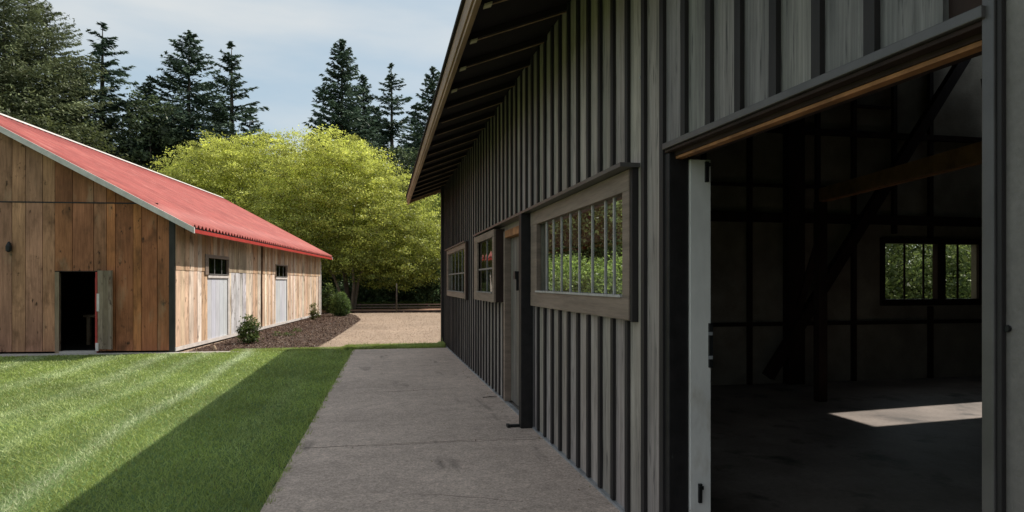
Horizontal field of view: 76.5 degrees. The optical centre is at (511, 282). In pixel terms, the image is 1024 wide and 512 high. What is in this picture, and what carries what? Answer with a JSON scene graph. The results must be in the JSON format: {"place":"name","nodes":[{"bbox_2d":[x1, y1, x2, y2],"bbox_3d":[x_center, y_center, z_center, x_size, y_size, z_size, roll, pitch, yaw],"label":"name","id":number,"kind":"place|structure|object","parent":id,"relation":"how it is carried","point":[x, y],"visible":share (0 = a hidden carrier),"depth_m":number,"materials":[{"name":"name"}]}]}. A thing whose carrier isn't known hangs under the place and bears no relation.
{"place":"outdoors","nodes":[
{"label":"outdoors","id":0,"kind":"place"},
{"bbox_2d":[83,314,94,344],"bbox_3d":[-9.993,1.210,16.843,1.800,0.780,0.600,0,0,-6],"label":"workbench","id":1,"kind":"object","parent":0,"point":[88,329],"visible":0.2,"depth_m":16.51,"materials":[{"name":"brown wood"}]},
{"bbox_2d":[0,351,237,356],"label":"pavement","id":2,"kind":"structure","parent":0,"point":[35,354],"depth_m":14.57,"materials":[{"name":"concrete"}]},
{"bbox_2d":[0,349,352,511],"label":"lawn","id":3,"kind":"structure","parent":0,"point":[145,470],"depth_m":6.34,"materials":[{"name":"green plant"}]},
{"bbox_2d":[21,312,440,356],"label":"gravel yard","id":4,"kind":"structure","parent":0,"point":[343,340],"depth_m":21.49,"materials":[{"name":"beige gravel"}]},
{"bbox_2d":[0,113,332,353],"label":"wooden barn","id":5,"kind":"structure","parent":4,"relation":"on","point":[132,257],"depth_m":14.80,"materials":[{"name":"brown wood"}]},
{"bbox_2d":[5,242,11,251],"bbox_3d":[-11.178,-0.792,14.436,0.120,0.232,0.114,0,0,42],"label":"wall lamp","id":6,"kind":"object","parent":5,"relation":"attached to","point":[8,247],"visible":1,"depth_m":14.40,"materials":[{"name":"black metal"}]},
{"bbox_2d":[95,270,112,350],"bbox_3d":[-9.179,0.635,14.613,0.443,1.810,0.080,0,0,15],"label":"door","id":7,"kind":"structure","parent":5,"relation":"in","point":[104,282],"depth_m":14.59,"materials":[{"name":"grey wood"}]},
{"bbox_2d":[205,254,228,274],"bbox_3d":[-7.977,-0.465,17.548,0.119,0.530,1.810,0,0,-6],"label":"window","id":8,"kind":"structure","parent":5,"relation":"in","point":[217,266],"depth_m":17.50,"materials":[{"name":"grey paint"}]},
{"bbox_2d":[207,275,229,338],"bbox_3d":[-7.988,0.645,17.688,0.075,1.670,1.690,0,0,-6],"label":"door","id":9,"kind":"structure","parent":5,"relation":"in","point":[218,287],"depth_m":17.69,"materials":[{"name":"grey paint"}]},
{"bbox_2d":[275,277,287,322],"bbox_3d":[-8.637,0.645,24.311,0.075,1.670,1.680,0,0,-6],"label":"door","id":10,"kind":"structure","parent":5,"relation":"in","point":[281,282],"depth_m":24.38,"materials":[{"name":"grey paint"}]},
{"bbox_2d":[275,264,287,276],"bbox_3d":[-8.639,-0.430,24.296,0.119,0.460,1.730,0,0,-6],"label":"window","id":11,"kind":"structure","parent":5,"relation":"in","point":[280,270],"depth_m":24.28,"materials":[{"name":"grey paint"}]},
{"bbox_2d":[186,313,360,351],"bbox_3d":[-7.308,1.604,24.437,2.821,0.001,18.739,0,0,-7],"label":"mulch bed","id":12,"kind":"object","parent":4,"relation":"on","point":[272,336],"visible":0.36,"depth_m":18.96,"materials":[{"name":"brown wood"}]},
{"bbox_2d":[235,314,263,343],"bbox_3d":[-6.915,1.241,17.110,0.699,0.898,0.766,0,0,-12],"label":"laurel shrub","id":13,"kind":"object","parent":12,"relation":"on","point":[249,326],"visible":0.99,"depth_m":16.99,"materials":[{"name":"green plant"}]},
{"bbox_2d":[307,303,320,319],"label":"young shrub","id":14,"kind":"object","parent":12,"relation":"on","point":[312,315],"visible":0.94,"depth_m":27.75,"materials":[{"name":"green plant"}]},
{"bbox_2d":[328,291,351,315],"bbox_3d":[-8.154,1.033,30.901,1.153,1.333,1.110,0,0,-12],"label":"boxwood shrub","id":15,"kind":"object","parent":12,"relation":"on","point":[339,305],"visible":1,"depth_m":30.66,"materials":[{"name":"green plant"}]},
{"bbox_2d":[230,345,344,351],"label":"grass","id":16,"kind":"structure","parent":4,"relation":"on","point":[292,349],"depth_m":15.35,"materials":[{"name":"green plant"}]},
{"bbox_2d":[396,283,396,312],"bbox_3d":[-6.148,0.850,34.600,0.074,1.600,0.074,0,0,-34],"label":"post","id":17,"kind":"object","parent":4,"relation":"on","point":[396,297],"visible":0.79,"depth_m":34.56,"materials":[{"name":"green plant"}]},
{"bbox_2d":[344,339,445,349],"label":"grass","id":18,"kind":"structure","parent":0,"point":[440,344],"depth_m":15.77,"materials":[{"name":"green plant"}]},
{"bbox_2d":[351,308,440,310],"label":"dirt track","id":19,"kind":"structure","parent":0,"point":[384,309],"depth_m":38.81,"materials":[{"name":"beige soil"}]},
{"bbox_2d":[356,301,440,308],"bbox_3d":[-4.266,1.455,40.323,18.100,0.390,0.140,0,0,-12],"label":"rail fence","id":20,"kind":"object","parent":19,"relation":"on","point":[394,304],"visible":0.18,"depth_m":39.76,"materials":[{"name":"brown wood"}]},
{"bbox_2d":[549,206,612,275],"bbox_3d":[2.633,-3.046,40.111,7.717,9.403,7.649,0,0,17],"label":"broadleaf tree","id":21,"kind":"object","parent":19,"relation":"on","point":[565,243],"visible":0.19,"depth_m":38.24,"materials":[{"name":"green plant"}]},
{"bbox_2d":[549,202,621,263],"bbox_3d":[5.109,-3.494,42.105,8.417,10.299,8.157,0,0,-12],"label":"broadleaf tree","id":22,"kind":"object","parent":19,"relation":"on","point":[620,216],"visible":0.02,"depth_m":39.99,"materials":[{"name":"green plant"}]},
{"bbox_2d":[558,200,621,270],"bbox_3d":[6.445,-2.648,39.924,8.242,8.608,8.334,0,0,-12],"label":"broadleaf tree","id":23,"kind":"object","parent":19,"relation":"on","point":[599,241],"visible":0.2,"depth_m":38.25,"materials":[{"name":"green plant"}]},
{"bbox_2d":[260,348,619,511],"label":"path","id":24,"kind":"structure","parent":0,"point":[406,422],"depth_m":6.07,"materials":[{"name":"grey concrete"}]},
{"bbox_2d":[506,423,519,427],"bbox_3d":[0.060,1.571,7.156,0.240,0.032,0.090,0,0,-12],"label":"boot scraper","id":25,"kind":"object","parent":24,"relation":"on","point":[508,425],"visible":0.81,"depth_m":7.13,"materials":[{"name":"black metal"}]},
{"bbox_2d":[0,0,912,263],"label":"sky","id":26,"kind":"structure","parent":0,"point":[285,45],"materials":[{"name":"blue"}]},
{"label":"ground","id":27,"kind":"structure","parent":0,"visible":0},
{"bbox_2d":[0,92,75,139],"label":"broadleaf tree","id":28,"kind":"object","parent":27,"relation":"on","point":[43,120],"visible":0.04,"depth_m":48.97,"materials":[{"name":"green plant"}]},
{"bbox_2d":[0,0,116,154],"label":"fir tree","id":29,"kind":"object","parent":27,"relation":"on","point":[4,33],"visible":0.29,"depth_m":51.43,"materials":[{"name":"green plant"}]},
{"bbox_2d":[0,0,132,162],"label":"fir tree","id":30,"kind":"object","parent":27,"relation":"on","point":[77,59],"visible":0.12,"depth_m":55.89,"materials":[{"name":"green plant"}]},
{"bbox_2d":[47,60,116,151],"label":"fir tree","id":31,"kind":"object","parent":27,"relation":"on","point":[95,99],"visible":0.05,"depth_m":57.77,"materials":[{"name":"green plant"}]},
{"bbox_2d":[52,118,120,156],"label":"broadleaf tree","id":32,"kind":"object","parent":27,"relation":"on","point":[95,138],"visible":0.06,"depth_m":52.25,"materials":[{"name":"green plant"}]},
{"bbox_2d":[60,21,153,167],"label":"fir tree","id":33,"kind":"object","parent":27,"relation":"on","point":[100,47],"visible":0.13,"depth_m":61.82,"materials":[{"name":"green plant"}]},
{"bbox_2d":[116,108,136,136],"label":"fir tree","id":34,"kind":"object","parent":27,"relation":"on","point":[124,126],"depth_m":81.58,"materials":[{"name":"green plant"}]},
{"bbox_2d":[110,146,153,167],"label":"broadleaf tree","id":35,"kind":"object","parent":27,"relation":"on","point":[127,159],"depth_m":54.64,"materials":[{"name":"green plant"}]},
{"bbox_2d":[104,86,189,173],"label":"broadleaf tree","id":36,"kind":"object","parent":27,"relation":"on","point":[163,128],"visible":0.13,"depth_m":57.01,"materials":[{"name":"green plant"}]},
{"bbox_2d":[107,81,188,169],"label":"fir tree","id":37,"kind":"object","parent":27,"relation":"on","point":[148,85],"visible":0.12,"depth_m":59.29,"materials":[{"name":"green plant"}]},
{"bbox_2d":[115,29,258,175],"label":"fir tree","id":38,"kind":"object","parent":27,"relation":"on","point":[180,66],"visible":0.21,"depth_m":63.05,"materials":[{"name":"green plant"}]},
{"bbox_2d":[173,143,246,205],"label":"broadleaf tree","id":39,"kind":"object","parent":27,"relation":"on","point":[239,188],"visible":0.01,"depth_m":57.04,"materials":[{"name":"green plant"}]},
{"bbox_2d":[197,109,228,156],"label":"fir tree","id":40,"kind":"object","parent":27,"relation":"on","point":[215,127],"visible":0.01,"depth_m":79.55,"materials":[{"name":"green plant"}]},
{"bbox_2d":[168,41,274,200],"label":"fir tree","id":41,"kind":"object","parent":27,"relation":"on","point":[219,111],"visible":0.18,"depth_m":59.46,"materials":[{"name":"green plant"}]},
{"bbox_2d":[236,107,270,169],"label":"fir tree","id":42,"kind":"object","parent":27,"relation":"on","point":[243,129],"visible":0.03,"depth_m":79.81,"materials":[{"name":"green plant"}]},
{"bbox_2d":[147,129,364,283],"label":"maple tree","id":43,"kind":"object","parent":27,"relation":"on","point":[239,159],"visible":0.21,"depth_m":40.81,"materials":[{"name":"green plant"}]},
{"bbox_2d":[297,117,328,167],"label":"fir tree","id":44,"kind":"object","parent":27,"relation":"on","point":[315,131],"visible":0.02,"depth_m":81.78,"materials":[{"name":"green plant"}]},
{"bbox_2d":[321,282,336,312],"bbox_3d":[-9.428,0.880,33.497,1.133,1.791,1.159,0,0,-12],"label":"bush","id":45,"kind":"object","parent":27,"relation":"on","point":[328,291],"visible":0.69,"depth_m":33.32,"materials":[{"name":"green plant"}]},
{"bbox_2d":[321,261,351,299],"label":"laurel bush","id":46,"kind":"object","parent":27,"relation":"on","point":[328,280],"visible":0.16,"depth_m":42.56,"materials":[{"name":"green plant"}]},
{"bbox_2d":[238,124,440,309],"bbox_3d":[-9.316,-3.788,38.873,13.503,10.955,9.148,0,0,-12],"label":"maple tree","id":47,"kind":"object","parent":27,"relation":"on","point":[350,251],"visible":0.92,"depth_m":37.17,"materials":[{"name":"green plant"}]},
{"bbox_2d":[302,39,386,248],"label":"fir tree","id":48,"kind":"object","parent":27,"relation":"on","point":[342,121],"visible":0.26,"depth_m":59.42,"materials":[{"name":"green plant"}]},
{"bbox_2d":[327,271,362,291],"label":"laurel bush","id":49,"kind":"object","parent":27,"relation":"on","point":[342,279],"visible":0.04,"depth_m":43.59,"materials":[{"name":"green plant"}]},
{"bbox_2d":[338,74,394,209],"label":"fir tree","id":50,"kind":"object","parent":27,"relation":"on","point":[366,107],"visible":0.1,"depth_m":63.72,"materials":[{"name":"green plant"}]},
{"bbox_2d":[336,260,400,302],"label":"laurel bush","id":51,"kind":"object","parent":27,"relation":"on","point":[365,294],"visible":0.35,"depth_m":41.09,"materials":[{"name":"green plant"}]},
{"bbox_2d":[321,310,440,313],"bbox_3d":[-2.875,1.565,35.530,17.980,0.130,0.150,0,0,-12],"label":"timber edging","id":52,"kind":"object","parent":27,"relation":"on","point":[411,311],"visible":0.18,"depth_m":34.82,"materials":[{"name":"brown wood"}]},
{"bbox_2d":[373,108,399,171],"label":"fir tree","id":53,"kind":"object","parent":27,"relation":"on","point":[388,139],"visible":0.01,"depth_m":81.42,"materials":[{"name":"green plant"}]},
{"bbox_2d":[367,269,416,301],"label":"laurel bush","id":54,"kind":"object","parent":27,"relation":"on","point":[402,294],"visible":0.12,"depth_m":42.43,"materials":[{"name":"green plant"}]},
{"bbox_2d":[364,63,422,192],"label":"fir tree","id":55,"kind":"object","parent":27,"relation":"on","point":[392,132],"visible":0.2,"depth_m":65.56,"materials":[{"name":"green plant"}]},
{"bbox_2d":[361,143,439,258],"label":"broadleaf tree","id":56,"kind":"object","parent":27,"relation":"on","point":[402,153],"visible":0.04,"depth_m":54.81,"materials":[{"name":"green plant"}]},
{"bbox_2d":[378,193,440,284],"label":"maple tree","id":57,"kind":"object","parent":27,"relation":"on","point":[437,206],"visible":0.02,"depth_m":45.04,"materials":[{"name":"green plant"}]},
{"bbox_2d":[395,105,426,169],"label":"fir tree","id":58,"kind":"object","parent":27,"relation":"on","point":[409,122],"visible":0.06,"depth_m":79.58,"materials":[{"name":"green plant"}]},
{"bbox_2d":[399,133,440,231],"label":"broadleaf tree","id":59,"kind":"object","parent":27,"relation":"on","point":[413,158],"depth_m":55.03,"materials":[{"name":"green plant"}]},
{"bbox_2d":[401,66,439,201],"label":"fir tree","id":60,"kind":"object","parent":27,"relation":"on","point":[430,86],"visible":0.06,"depth_m":61.40,"materials":[{"name":"green plant"}]},
{"bbox_2d":[406,263,440,307],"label":"laurel bush","id":61,"kind":"object","parent":27,"relation":"on","point":[427,293],"visible":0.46,"depth_m":40.92,"materials":[{"name":"green plant"}]},
{"bbox_2d":[549,252,582,291],"bbox_3d":[1.217,0.537,26.997,3.966,3.589,4.103,0,0,12],"label":"hazel bush","id":62,"kind":"object","parent":27,"relation":"on","point":[558,286],"visible":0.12,"depth_m":26.25,"materials":[{"name":"green plant"}]},
{"bbox_2d":[549,253,607,290],"bbox_3d":[2.482,0.412,29.035,4.547,3.618,4.691,0,0,-12],"label":"hazel bush","id":63,"kind":"object","parent":27,"relation":"on","point":[574,259],"visible":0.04,"depth_m":28.51,"materials":[{"name":"green plant"}]},
{"bbox_2d":[550,257,621,293],"bbox_3d":[3.281,0.572,27.053,4.326,3.496,4.293,0,0,-12],"label":"hazel bush","id":64,"kind":"object","parent":27,"relation":"on","point":[586,279],"visible":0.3,"depth_m":26.11,"materials":[{"name":"green plant"}]},
{"bbox_2d":[587,251,621,290],"bbox_3d":[4.824,0.327,28.956,4.636,3.704,5.212,0,0,37],"label":"hazel bush","id":65,"kind":"object","parent":27,"relation":"on","point":[618,261],"visible":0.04,"depth_m":28.61,"materials":[{"name":"green plant"}]},
{"bbox_2d":[406,0,1023,511],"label":"barn","id":66,"kind":"structure","parent":27,"relation":"on","point":[774,176],"depth_m":5.96,"materials":[{"name":"black paint"}]},
{"bbox_2d":[447,243,464,298],"bbox_3d":[-1.184,-0.225,13.950,0.106,1.070,3.400,0,0,-12],"label":"window","id":67,"kind":"structure","parent":66,"relation":"in","point":[460,294],"depth_m":13.85,"materials":[{"name":"grey paint"}]},
{"bbox_2d":[474,229,495,302],"bbox_3d":[-0.396,-0.225,9.645,0.104,0.990,1.850,0,0,-12],"label":"window","id":68,"kind":"structure","parent":66,"relation":"in","point":[478,295],"depth_m":9.48,"materials":[{"name":"grey paint"}]},
{"bbox_2d":[511,236,518,405],"bbox_3d":[0.080,0.485,8.120,0.110,2.130,0.962,0,0,-12],"label":"door","id":69,"kind":"structure","parent":66,"relation":"in","point":[514,241],"depth_m":8.32,"materials":[{"name":"grey wood"}]},
{"bbox_2d":[531,169,629,319],"bbox_3d":[0.524,-0.250,5.679,0.107,1.000,2.810,0,0,-12],"label":"window","id":70,"kind":"structure","parent":66,"relation":"in","point":[614,305],"depth_m":5.14,"materials":[{"name":"grey paint"}]},
{"bbox_2d":[880,238,981,305],"bbox_3d":[6.980,-0.175,10.849,1.970,1.110,0.144,0,0,-12],"label":"window","id":71,"kind":"structure","parent":66,"relation":"in","point":[938,245],"depth_m":10.83,"materials":[{"name":"brown wood"}]},
{"bbox_2d":[887,244,928,298],"bbox_3d":[12.597,-2.083,27.020,9.949,8.823,9.586,0,0,-12],"label":"hazel bush","id":72,"kind":"object","parent":27,"relation":"on","point":[908,259],"visible":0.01,"depth_m":23.93,"materials":[{"name":"green plant"}]},
{"bbox_2d":[885,244,970,298],"bbox_3d":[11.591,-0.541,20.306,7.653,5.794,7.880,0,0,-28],"label":"hazel bush","id":73,"kind":"object","parent":27,"relation":"on","point":[964,265],"visible":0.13,"depth_m":17.97,"materials":[{"name":"green plant"}]}
]}

